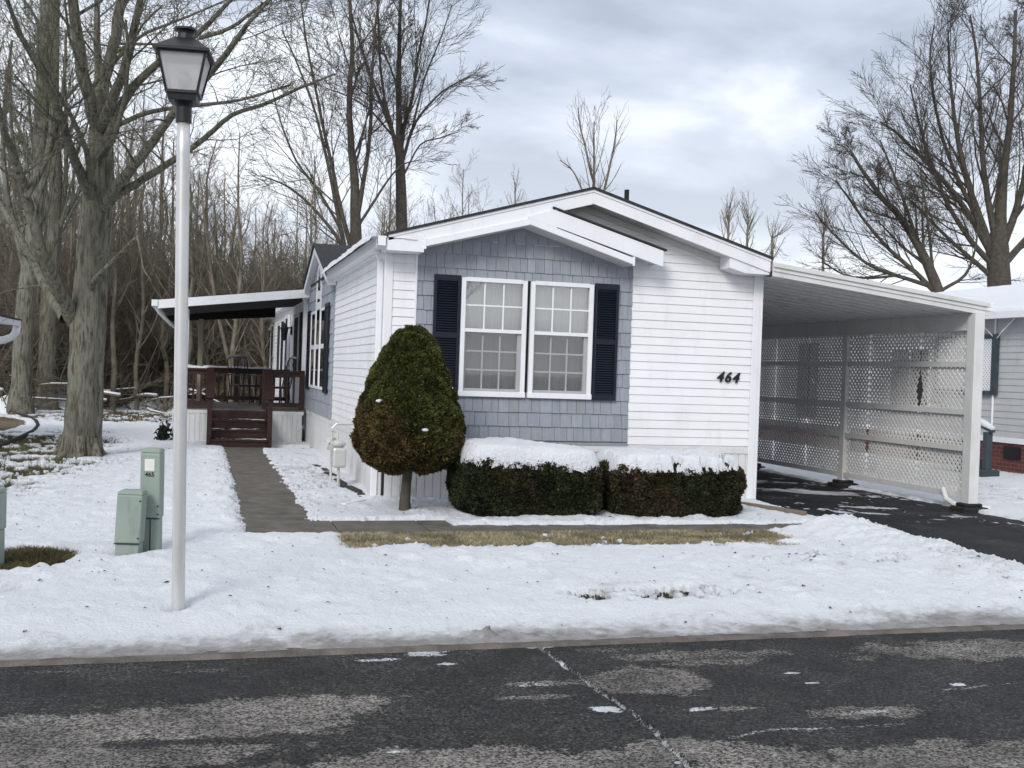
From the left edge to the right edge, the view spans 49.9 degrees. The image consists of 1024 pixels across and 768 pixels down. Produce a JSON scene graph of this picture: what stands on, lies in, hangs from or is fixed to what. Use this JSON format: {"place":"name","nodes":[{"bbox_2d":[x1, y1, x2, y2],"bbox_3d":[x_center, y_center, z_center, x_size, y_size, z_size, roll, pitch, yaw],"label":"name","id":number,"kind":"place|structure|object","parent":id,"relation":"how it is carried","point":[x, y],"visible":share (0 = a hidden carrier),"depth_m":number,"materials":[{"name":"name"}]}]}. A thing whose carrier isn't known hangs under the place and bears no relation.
{"place":"outdoors","nodes":[
{"label":"outdoors","id":0,"kind":"place"},
{"bbox_2d":[0,314,21,343],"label":"neighbor canopy","id":1,"kind":"object","parent":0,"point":[15,331],"visible":1,"depth_m":21.93,"materials":[{"name":"white"}]},
{"bbox_2d":[224,447,318,520],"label":"side walk","id":2,"kind":"structure","parent":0,"point":[263,492],"depth_m":14.03,"materials":[{"name":"concrete"}]},
{"bbox_2d":[0,410,1018,637],"bbox_3d":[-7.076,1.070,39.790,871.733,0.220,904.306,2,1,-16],"label":"ground","id":3,"kind":"structure","parent":0,"point":[84,464],"depth_m":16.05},
{"bbox_2d":[0,417,25,430],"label":"mulch bed","id":4,"kind":"object","parent":3,"relation":"on","point":[9,424],"visible":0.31,"depth_m":25.85,"materials":[{"name":"soil"}]},
{"bbox_2d":[0,45,25,273],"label":"bare tree","id":5,"kind":"object","parent":3,"relation":"on","point":[1,218],"visible":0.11,"depth_m":38.96,"materials":[{"name":"brown plant"}]},
{"bbox_2d":[0,413,39,447],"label":"lawn edging","id":6,"kind":"object","parent":3,"relation":"on","point":[24,435],"visible":0.61,"depth_m":21.94,"materials":[{"name":"black rubber"}]},
{"bbox_2d":[0,65,46,314],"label":"bare tree","id":7,"kind":"object","parent":3,"relation":"on","point":[11,256],"visible":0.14,"depth_m":36.38,"materials":[{"name":"brown plant"}]},
{"bbox_2d":[0,134,47,296],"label":"bare tree","id":8,"kind":"object","parent":3,"relation":"on","point":[15,214],"visible":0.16,"depth_m":35.89,"materials":[{"name":"brown plant"}]},
{"bbox_2d":[0,390,62,414],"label":"brush pile","id":9,"kind":"object","parent":3,"relation":"on","point":[3,402],"visible":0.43,"depth_m":30.12,"materials":[{"name":"brown plant"}]},
{"bbox_2d":[2,119,74,369],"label":"bare tree","id":10,"kind":"object","parent":3,"relation":"on","point":[44,237],"visible":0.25,"depth_m":34.74,"materials":[{"name":"brown plant"}]},
{"bbox_2d":[6,378,106,401],"bbox_3d":[-13.052,0.383,30.812,2.949,1.010,1.301,2,1,3],"label":"fallen branch","id":11,"kind":"object","parent":3,"relation":"on","point":[64,399],"visible":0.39,"depth_m":31.34,"materials":[{"name":"wood"}]},
{"bbox_2d":[9,381,109,407],"bbox_3d":[-13.850,0.257,33.820,3.127,1.305,2.846,2,1,-16],"label":"brush pile","id":12,"kind":"object","parent":3,"relation":"on","point":[62,403],"visible":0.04,"depth_m":33.12,"materials":[{"name":"brown plant"}]},
{"bbox_2d":[0,0,125,409],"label":"woodland tree","id":13,"kind":"object","parent":3,"relation":"on","point":[45,341],"visible":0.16,"depth_m":32.42,"materials":[{"name":"grey plant"}]},
{"bbox_2d":[0,0,141,414],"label":"woodland tree","id":14,"kind":"object","parent":3,"relation":"on","point":[21,377],"visible":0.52,"depth_m":29.84,"materials":[{"name":"grey plant"}]},
{"bbox_2d":[61,181,81,275],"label":"bare tree","id":15,"kind":"object","parent":3,"relation":"on","point":[70,237],"visible":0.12,"depth_m":37.10,"materials":[{"name":"brown plant"}]},
{"bbox_2d":[43,121,111,332],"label":"bare tree","id":16,"kind":"object","parent":3,"relation":"on","point":[71,246],"visible":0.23,"depth_m":35.01,"materials":[{"name":"brown plant"}]},
{"bbox_2d":[62,123,119,280],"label":"bare tree","id":17,"kind":"object","parent":3,"relation":"on","point":[75,203],"visible":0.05,"depth_m":42.58,"materials":[{"name":"brown plant"}]},
{"bbox_2d":[69,69,137,301],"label":"bare tree","id":18,"kind":"object","parent":3,"relation":"on","point":[121,201],"visible":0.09,"depth_m":39.13,"materials":[{"name":"brown plant"}]},
{"bbox_2d":[77,76,171,259],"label":"bare tree","id":19,"kind":"object","parent":3,"relation":"on","point":[136,175],"visible":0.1,"depth_m":52.32,"materials":[{"name":"brown plant"}]},
{"bbox_2d":[109,87,159,266],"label":"bare tree","id":20,"kind":"object","parent":3,"relation":"on","point":[136,170],"visible":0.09,"depth_m":47.98,"materials":[{"name":"brown plant"}]},
{"bbox_2d":[105,384,173,409],"bbox_3d":[-11.957,0.509,35.410,3.607,1.166,2.537,2,1,-16],"label":"brush pile","id":21,"kind":"object","parent":3,"relation":"on","point":[126,406],"visible":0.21,"depth_m":35.19,"materials":[{"name":"brown plant"}]},
{"bbox_2d":[113,55,170,409],"bbox_3d":[-11.513,-4.727,34.305,2.494,11.344,2.338,2,1,37],"label":"bare tree","id":22,"kind":"object","parent":3,"relation":"on","point":[140,345],"visible":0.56,"depth_m":34.20,"materials":[{"name":"brown plant"}]},
{"bbox_2d":[122,183,169,271],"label":"bare tree","id":23,"kind":"object","parent":3,"relation":"on","point":[146,218],"visible":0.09,"depth_m":49.13,"materials":[{"name":"brown plant"}]},
{"bbox_2d":[126,127,176,296],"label":"bare tree","id":24,"kind":"object","parent":3,"relation":"on","point":[164,197],"visible":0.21,"depth_m":40.39,"materials":[{"name":"brown plant"}]},
{"bbox_2d":[135,196,170,282],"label":"bare tree","id":25,"kind":"object","parent":3,"relation":"on","point":[153,232],"visible":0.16,"depth_m":42.88,"materials":[{"name":"brown plant"}]},
{"bbox_2d":[134,153,175,277],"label":"bare tree","id":26,"kind":"object","parent":3,"relation":"on","point":[157,178],"visible":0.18,"depth_m":53.41,"materials":[{"name":"brown plant"}]},
{"bbox_2d":[112,32,203,377],"bbox_3d":[-12.163,-5.568,37.438,3.466,12.967,3.899,2,1,14],"label":"bare tree","id":27,"kind":"object","parent":3,"relation":"on","point":[161,202],"visible":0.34,"depth_m":37.19,"materials":[{"name":"brown plant"}]},
{"bbox_2d":[153,418,172,440],"bbox_3d":[-6.842,0.984,21.654,0.408,0.613,0.493,2,1,-16],"label":"spruce seedling","id":28,"kind":"object","parent":3,"relation":"on","point":[163,431],"visible":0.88,"depth_m":21.59,"materials":[{"name":"plant"}]},
{"bbox_2d":[0,211,347,413],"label":"woodland brush","id":29,"kind":"object","parent":3,"relation":"on","point":[152,373],"visible":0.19,"depth_m":35.38,"materials":[{"name":"brown plant"}]},
{"bbox_2d":[126,384,226,414],"bbox_3d":[-10.215,0.519,33.422,2.549,1.074,2.517,2,1,8],"label":"brush pile","id":30,"kind":"object","parent":3,"relation":"on","point":[160,407],"visible":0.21,"depth_m":33.24,"materials":[{"name":"brown plant"}]},
{"bbox_2d":[131,123,224,374],"bbox_3d":[-10.070,-3.509,33.940,3.176,9.049,2.696,2,1,24],"label":"bare tree","id":31,"kind":"object","parent":3,"relation":"on","point":[192,261],"visible":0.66,"depth_m":33.81,"materials":[{"name":"brown plant"}]},
{"bbox_2d":[155,141,212,256],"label":"bare tree","id":32,"kind":"object","parent":3,"relation":"on","point":[189,196],"visible":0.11,"depth_m":60.39,"materials":[{"name":"brown plant"}]},
{"bbox_2d":[153,26,215,611],"bbox_3d":[-2.219,-0.337,7.276,0.356,4.026,0.356,2,1,-9],"label":"lamp post","id":33,"kind":"object","parent":3,"relation":"on","point":[186,60],"visible":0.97,"depth_m":7.24,"materials":[{"name":"metal"}]},
{"bbox_2d":[0,0,371,459],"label":"maple tree","id":34,"kind":"object","parent":3,"relation":"on","point":[82,314],"visible":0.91,"depth_m":16.81,"materials":[{"name":"grey plant"}]},
{"bbox_2d":[161,204,220,294],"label":"bare tree","id":35,"kind":"object","parent":3,"relation":"on","point":[192,245],"visible":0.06,"depth_m":39.77,"materials":[{"name":"brown plant"}]},
{"bbox_2d":[155,124,238,264],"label":"bare tree","id":36,"kind":"object","parent":3,"relation":"on","point":[196,194],"visible":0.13,"depth_m":53.45,"materials":[{"name":"brown plant"}]},
{"bbox_2d":[174,114,246,331],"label":"bare tree","id":37,"kind":"object","parent":3,"relation":"on","point":[214,211],"visible":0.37,"depth_m":39.37,"materials":[{"name":"brown plant"}]},
{"bbox_2d":[172,147,262,386],"bbox_3d":[-10.088,-3.454,36.350,2.699,8.832,3.064,2,1,39],"label":"bare tree","id":38,"kind":"object","parent":3,"relation":"on","point":[227,267],"visible":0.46,"depth_m":36.34,"materials":[{"name":"brown plant"}]},
{"bbox_2d":[164,94,279,401],"bbox_3d":[-8.585,-3.971,33.769,3.117,10.047,3.521,2,1,33],"label":"bare tree","id":39,"kind":"object","parent":3,"relation":"on","point":[236,330],"visible":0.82,"depth_m":33.69,"materials":[{"name":"brown plant"}]},
{"bbox_2d":[203,183,251,292],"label":"bare tree","id":40,"kind":"object","parent":3,"relation":"on","point":[223,234],"visible":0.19,"depth_m":41.94,"materials":[{"name":"brown plant"}]},
{"bbox_2d":[206,158,253,290],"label":"bare tree","id":41,"kind":"object","parent":3,"relation":"on","point":[224,213],"visible":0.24,"depth_m":44.13,"materials":[{"name":"brown plant"}]},
{"bbox_2d":[151,288,309,447],"bbox_3d":[-6.034,-0.417,23.431,3.052,3.272,5.395,2,1,-16],"label":"porch","id":42,"kind":"object","parent":3,"relation":"on","point":[265,423],"visible":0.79,"depth_m":22.15,"materials":[{"name":"paint"}]},
{"bbox_2d":[227,354,261,404],"bbox_3d":[-6.076,-0.106,24.886,0.584,1.119,0.664,1,1,-44],"label":"patio chair","id":43,"kind":"object","parent":42,"relation":"on","point":[237,356],"visible":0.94,"depth_m":24.92,"materials":[{"name":"black paint"}]},
{"bbox_2d":[259,356,296,407],"bbox_3d":[-5.071,-0.061,23.882,0.664,1.119,0.584,2,1,-31],"label":"patio chair","id":44,"kind":"object","parent":42,"relation":"on","point":[287,369],"visible":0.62,"depth_m":23.94,"materials":[{"name":"black paint"}]},
{"bbox_2d":[209,177,265,344],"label":"bare tree","id":45,"kind":"object","parent":3,"relation":"on","point":[234,237],"visible":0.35,"depth_m":38.54,"materials":[{"name":"brown plant"}]},
{"bbox_2d":[225,184,260,276],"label":"bare tree","id":46,"kind":"object","parent":3,"relation":"on","point":[241,226],"visible":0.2,"depth_m":68.10,"materials":[{"name":"brown plant"}]},
{"bbox_2d":[233,182,279,286],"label":"bare tree","id":47,"kind":"object","parent":3,"relation":"on","point":[258,228],"visible":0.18,"depth_m":48.28,"materials":[{"name":"brown plant"}]},
{"bbox_2d":[243,208,282,291],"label":"bare tree","id":48,"kind":"object","parent":3,"relation":"on","point":[265,244],"visible":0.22,"depth_m":43.25,"materials":[{"name":"brown plant"}]},
{"bbox_2d":[237,180,290,401],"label":"bare tree","id":49,"kind":"object","parent":3,"relation":"on","point":[261,328],"visible":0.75,"depth_m":33.34,"materials":[{"name":"brown plant"}]},
{"bbox_2d":[244,189,290,287],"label":"bare tree","id":50,"kind":"object","parent":3,"relation":"on","point":[272,248],"visible":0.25,"depth_m":48.27,"materials":[{"name":"brown plant"}]},
{"bbox_2d":[245,198,303,290],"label":"bare tree","id":51,"kind":"object","parent":3,"relation":"on","point":[274,240],"visible":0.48,"depth_m":39.49,"materials":[{"name":"brown plant"}]},
{"bbox_2d":[266,177,320,288],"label":"bare tree","id":52,"kind":"object","parent":3,"relation":"on","point":[297,237],"visible":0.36,"depth_m":42.15,"materials":[{"name":"brown plant"}]},
{"bbox_2d":[276,172,330,286],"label":"bare tree","id":53,"kind":"object","parent":3,"relation":"on","point":[306,243],"visible":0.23,"depth_m":54.04,"materials":[{"name":"brown plant"}]},
{"bbox_2d":[273,160,339,287],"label":"bare tree","id":54,"kind":"object","parent":3,"relation":"on","point":[310,238],"visible":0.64,"depth_m":33.72,"materials":[{"name":"brown plant"}]},
{"bbox_2d":[279,135,338,279],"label":"bare tree","id":55,"kind":"object","parent":3,"relation":"on","point":[309,207],"visible":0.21,"depth_m":46.35,"materials":[{"name":"brown plant"}]},
{"bbox_2d":[366,186,393,235],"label":"bare tree","id":56,"kind":"object","parent":3,"relation":"on","point":[382,225],"visible":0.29,"depth_m":46.77,"materials":[{"name":"brown plant"}]},
{"bbox_2d":[361,134,412,231],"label":"bare tree","id":57,"kind":"object","parent":3,"relation":"on","point":[391,178],"visible":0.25,"depth_m":53.52,"materials":[{"name":"brown plant"}]},
{"bbox_2d":[286,0,505,229],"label":"woodland tree","id":58,"kind":"object","parent":3,"relation":"on","point":[401,209],"visible":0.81,"depth_m":37.89,"materials":[{"name":"brown plant"}]},
{"bbox_2d":[382,174,424,231],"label":"bare tree","id":59,"kind":"object","parent":3,"relation":"on","point":[408,210],"visible":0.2,"depth_m":54.64,"materials":[{"name":"brown plant"}]},
{"bbox_2d":[442,150,488,216],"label":"bare tree","id":60,"kind":"object","parent":3,"relation":"on","point":[462,190],"visible":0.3,"depth_m":59.70,"materials":[{"name":"brown plant"}]},
{"bbox_2d":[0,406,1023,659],"bbox_3d":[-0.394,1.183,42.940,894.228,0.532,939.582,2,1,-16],"label":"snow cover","id":61,"kind":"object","parent":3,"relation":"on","point":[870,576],"visible":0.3,"depth_m":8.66,"materials":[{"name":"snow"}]},
{"bbox_2d":[0,487,6,564],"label":"utility pedestal","id":62,"kind":"object","parent":61,"relation":"on","point":[3,499],"visible":0.9,"depth_m":8.37,"materials":[{"name":"green metal"}]},
{"bbox_2d":[33,371,120,397],"bbox_3d":[-12.703,0.049,32.037,3.119,0.815,1.155,2,1,3],"label":"fallen branch","id":63,"kind":"object","parent":61,"relation":"on","point":[112,394],"visible":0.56,"depth_m":31.61,"materials":[{"name":"brown plant"}]},
{"bbox_2d":[66,64,146,411],"bbox_3d":[-12.358,-4.499,33.461,2.177,10.880,1.982,0,0,4],"label":"bare tree","id":64,"kind":"object","parent":61,"relation":"on","point":[112,329],"visible":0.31,"depth_m":33.68,"materials":[{"name":"brown plant"}]},
{"bbox_2d":[103,392,157,403],"bbox_3d":[-11.958,0.367,33.976,1.964,0.687,0.869,2,1,28],"label":"fallen branch","id":65,"kind":"object","parent":61,"relation":"on","point":[154,395],"visible":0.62,"depth_m":33.95,"materials":[{"name":"wood"}]},
{"bbox_2d":[114,489,147,555],"bbox_3d":[-3.144,1.198,9.067,0.219,0.655,0.166,2,1,-3],"label":"utility pedestal","id":66,"kind":"object","parent":61,"relation":"on","point":[130,522],"visible":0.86,"depth_m":8.99,"materials":[{"name":"green metal"}]},
{"bbox_2d":[110,127,162,316],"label":"bare tree","id":67,"kind":"object","parent":61,"relation":"on","point":[132,227],"visible":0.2,"depth_m":39.18,"materials":[{"name":"brown plant"}]},
{"bbox_2d":[140,448,164,552],"bbox_3d":[-3.042,1.034,9.284,0.172,0.985,0.156,2,1,-3],"label":"utility pedestal","id":68,"kind":"object","parent":61,"relation":"on","point":[152,471],"visible":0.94,"depth_m":9.21,"materials":[{"name":"green metal"}]},
{"bbox_2d":[127,113,214,408],"bbox_3d":[-10.977,-3.856,35.135,2.693,9.595,2.944,2,1,-22],"label":"bare tree","id":69,"kind":"object","parent":61,"relation":"on","point":[166,366],"visible":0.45,"depth_m":35.12,"materials":[{"name":"brown plant"}]},
{"bbox_2d":[211,180,259,285],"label":"bare tree","id":70,"kind":"object","parent":61,"relation":"on","point":[233,228],"visible":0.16,"depth_m":48.86,"materials":[{"name":"brown plant"}]},
{"bbox_2d":[212,0,456,245],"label":"woodland tree","id":71,"kind":"object","parent":61,"relation":"on","point":[353,236],"visible":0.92,"depth_m":35.92,"materials":[{"name":"brown plant"}]},
{"bbox_2d":[349,324,466,510],"bbox_3d":[-1.149,0.423,12.250,1.328,2.183,1.310,2,1,-16],"label":"topiary tree","id":72,"kind":"object","parent":61,"relation":"on","point":[408,421],"visible":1,"depth_m":11.87,"materials":[{"name":"green plant"}]},
{"bbox_2d":[3,445,1021,636],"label":"leaf bits","id":73,"kind":"object","parent":61,"relation":"on","point":[423,560],"visible":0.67,"depth_m":8.82,"materials":[{"name":"plant"}]},
{"bbox_2d":[445,437,604,516],"bbox_3d":[0.152,1.103,12.491,1.773,0.972,1.234,2,1,-16],"label":"clipped hedge","id":74,"kind":"object","parent":61,"relation":"on","point":[500,477],"visible":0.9,"depth_m":11.98,"materials":[{"name":"green plant"}]},
{"bbox_2d":[557,88,630,191],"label":"slim tree","id":75,"kind":"object","parent":61,"relation":"on","point":[590,167],"visible":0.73,"depth_m":43.96,"materials":[{"name":"brown wood"}]},
{"bbox_2d":[597,448,746,517],"bbox_3d":[1.825,1.201,12.960,1.788,0.882,1.268,2,1,-16],"label":"clipped hedge","id":76,"kind":"object","parent":61,"relation":"on","point":[679,482],"visible":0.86,"depth_m":12.43,"materials":[{"name":"green plant"}]},
{"bbox_2d":[720,187,742,240],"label":"slim tree","id":77,"kind":"object","parent":61,"relation":"on","point":[728,218],"visible":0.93,"depth_m":54.99,"materials":[{"name":"brown wood"}]},
{"bbox_2d":[737,191,759,247],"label":"slim tree","id":78,"kind":"object","parent":61,"relation":"on","point":[747,214],"visible":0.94,"depth_m":55.95,"materials":[{"name":"plant"}]},
{"bbox_2d":[761,212,792,266],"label":"slim tree","id":79,"kind":"object","parent":61,"relation":"on","point":[772,246],"visible":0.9,"depth_m":59.94,"materials":[{"name":"brown wood"}]},
{"bbox_2d":[813,195,834,270],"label":"slim tree","id":80,"kind":"object","parent":61,"relation":"on","point":[827,221],"visible":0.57,"depth_m":49.95,"materials":[{"name":"brown wood"}]},
{"bbox_2d":[263,187,772,503],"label":"house","id":81,"kind":"structure","parent":3,"relation":"on","point":[596,320],"depth_m":13.95,"materials":[{"name":"white plastic"}]},
{"bbox_2d":[277,323,280,369],"bbox_3d":[-6.437,-0.996,30.422,0.055,1.350,1.000,2,1,-16],"label":"window","id":82,"kind":"structure","parent":81,"relation":"in","point":[279,325],"depth_m":30.16,"materials":[{"name":"white"}]},
{"bbox_2d":[282,315,289,396],"bbox_3d":[-5.728,-0.648,27.797,0.100,2.160,1.150,2,1,-16],"label":"door","id":83,"kind":"structure","parent":81,"relation":"in","point":[287,318],"depth_m":27.61,"materials":[{"name":"white"}]},
{"bbox_2d":[293,314,299,370],"bbox_3d":[-4.861,-0.882,24.842,0.055,1.350,1.000,2,1,-16],"label":"window","id":84,"kind":"structure","parent":81,"relation":"in","point":[296,330],"depth_m":24.57,"materials":[{"name":"glass"}]},
{"bbox_2d":[309,311,315,387],"bbox_3d":[-3.837,-0.662,21.201,0.035,1.460,0.870,2,1,-16],"label":"window","id":85,"kind":"structure","parent":81,"relation":"in","point":[313,314],"depth_m":21.25,"materials":[{"name":"white glass"}]},
{"bbox_2d":[313,266,321,388],"bbox_3d":[-3.585,-1.065,20.355,0.035,2.300,0.800,2,1,-16],"label":"window","id":86,"kind":"structure","parent":81,"relation":"in","point":[319,285],"depth_m":20.38,"materials":[{"name":"white glass"}]},
{"bbox_2d":[318,307,324,389],"bbox_3d":[-3.364,-0.628,19.527,0.035,1.460,0.850,2,1,-16],"label":"window","id":87,"kind":"structure","parent":81,"relation":"in","point":[322,310],"depth_m":19.64,"materials":[{"name":"white glass"}]},
{"bbox_2d":[324,422,353,486],"bbox_3d":[-2.287,1.012,14.854,0.430,0.958,0.908,2,1,-16],"label":"gas meter","id":88,"kind":"object","parent":81,"relation":"attached to","point":[337,449],"visible":0.94,"depth_m":14.47,"materials":[{"name":"metal"}]},
{"bbox_2d":[458,277,527,397],"bbox_3d":[-0.248,-0.577,13.603,0.855,1.470,0.178,2,1,-16],"label":"window","id":89,"kind":"structure","parent":81,"relation":"in","point":[493,313],"depth_m":13.64,"materials":[{"name":"clear glass"}]},
{"bbox_2d":[526,281,593,399],"bbox_3d":[0.598,-0.551,13.842,0.845,1.470,0.178,2,1,-16],"label":"window","id":90,"kind":"structure","parent":81,"relation":"in","point":[561,313],"depth_m":13.88,"materials":[{"name":"clear glass"}]},
{"bbox_2d":[741,501,806,515],"bbox_3d":[3.150,1.552,13.643,0.100,0.105,1.254,2,1,-32],"label":"landscape timber","id":91,"kind":"object","parent":3,"relation":"on","point":[793,511],"visible":0.31,"depth_m":13.41,"materials":[{"name":"wood"}]},
{"bbox_2d":[758,284,1023,473],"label":"neighbor house","id":92,"kind":"structure","parent":3,"relation":"on","point":[1002,409],"depth_m":21.30,"materials":[{"name":"grey plastic"}]},
{"bbox_2d":[796,344,817,416],"bbox_3d":[7.460,-0.096,27.870,0.100,1.850,0.900,2,1,-16],"label":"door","id":93,"kind":"structure","parent":92,"relation":"in","point":[798,344],"depth_m":27.78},
{"bbox_2d":[890,347,931,413],"bbox_3d":[8.622,-0.087,23.833,0.062,1.400,1.400,2,1,-16],"label":"window frame","id":94,"kind":"structure","parent":92,"relation":"in","point":[919,391],"depth_m":23.50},
{"bbox_2d":[932,334,999,394],"bbox_3d":[9.102,-0.392,22.102,0.080,1.180,1.880,2,1,-16],"label":"window frame","id":95,"kind":"structure","parent":92,"relation":"in","point":[989,384],"depth_m":21.43,"materials":[{"name":"teal paint"}]},
{"bbox_2d":[774,97,1023,292],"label":"tree","id":96,"kind":"object","parent":3,"relation":"on","point":[924,259],"visible":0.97,"depth_m":39.93,"materials":[{"name":"brown plant"}]},
{"bbox_2d":[821,0,1023,286],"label":"tree","id":97,"kind":"object","parent":3,"relation":"on","point":[997,217],"visible":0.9,"depth_m":41.88,"materials":[{"name":"brown plant"}]},
{"bbox_2d":[0,629,1023,767],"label":"street","id":98,"kind":"structure","parent":0,"point":[935,700],"depth_m":5.67,"materials":[{"name":"asphalt"}]},
{"bbox_2d":[0,624,1023,666],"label":"kerb","id":99,"kind":"structure","parent":98,"relation":"on","point":[290,652],"depth_m":6.86,"materials":[{"name":"concrete"}]},
{"bbox_2d":[0,0,1023,291],"label":"sky","id":100,"kind":"structure","parent":0,"point":[721,95],"materials":[{"name":"grey"}]},
{"bbox_2d":[505,168,526,204],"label":"slim tree","id":101,"kind":"object","parent":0,"point":[515,190],"visible":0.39,"depth_m":59.99,"materials":[{"name":"brown wood"}]},
{"bbox_2d":[243,520,801,533],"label":"front walk","id":102,"kind":"structure","parent":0,"point":[430,526],"depth_m":11.32,"materials":[{"name":"concrete"}]},
{"bbox_2d":[756,470,1023,563],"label":"driveway","id":103,"kind":"structure","parent":0,"point":[1001,537],"depth_m":14.30,"materials":[{"name":"asphalt"}]},
{"bbox_2d":[212,447,1017,580],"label":"snow crumbs","id":104,"kind":"object","parent":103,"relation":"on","point":[594,544],"visible":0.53,"depth_m":11.47,"materials":[{"name":"snow"}]},
{"bbox_2d":[757,262,994,512],"bbox_3d":[3.731,0.018,19.237,3.512,3.258,9.690,2,1,-16],"label":"carport","id":105,"kind":"object","parent":103,"relation":"on","point":[799,303],"visible":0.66,"depth_m":16.75,"materials":[{"name":"paint"}]},
{"bbox_2d":[924,401,999,476],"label":"side steps","id":106,"kind":"structure","parent":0,"point":[985,466],"depth_m":19.77,"materials":[{"name":"teal paint"}]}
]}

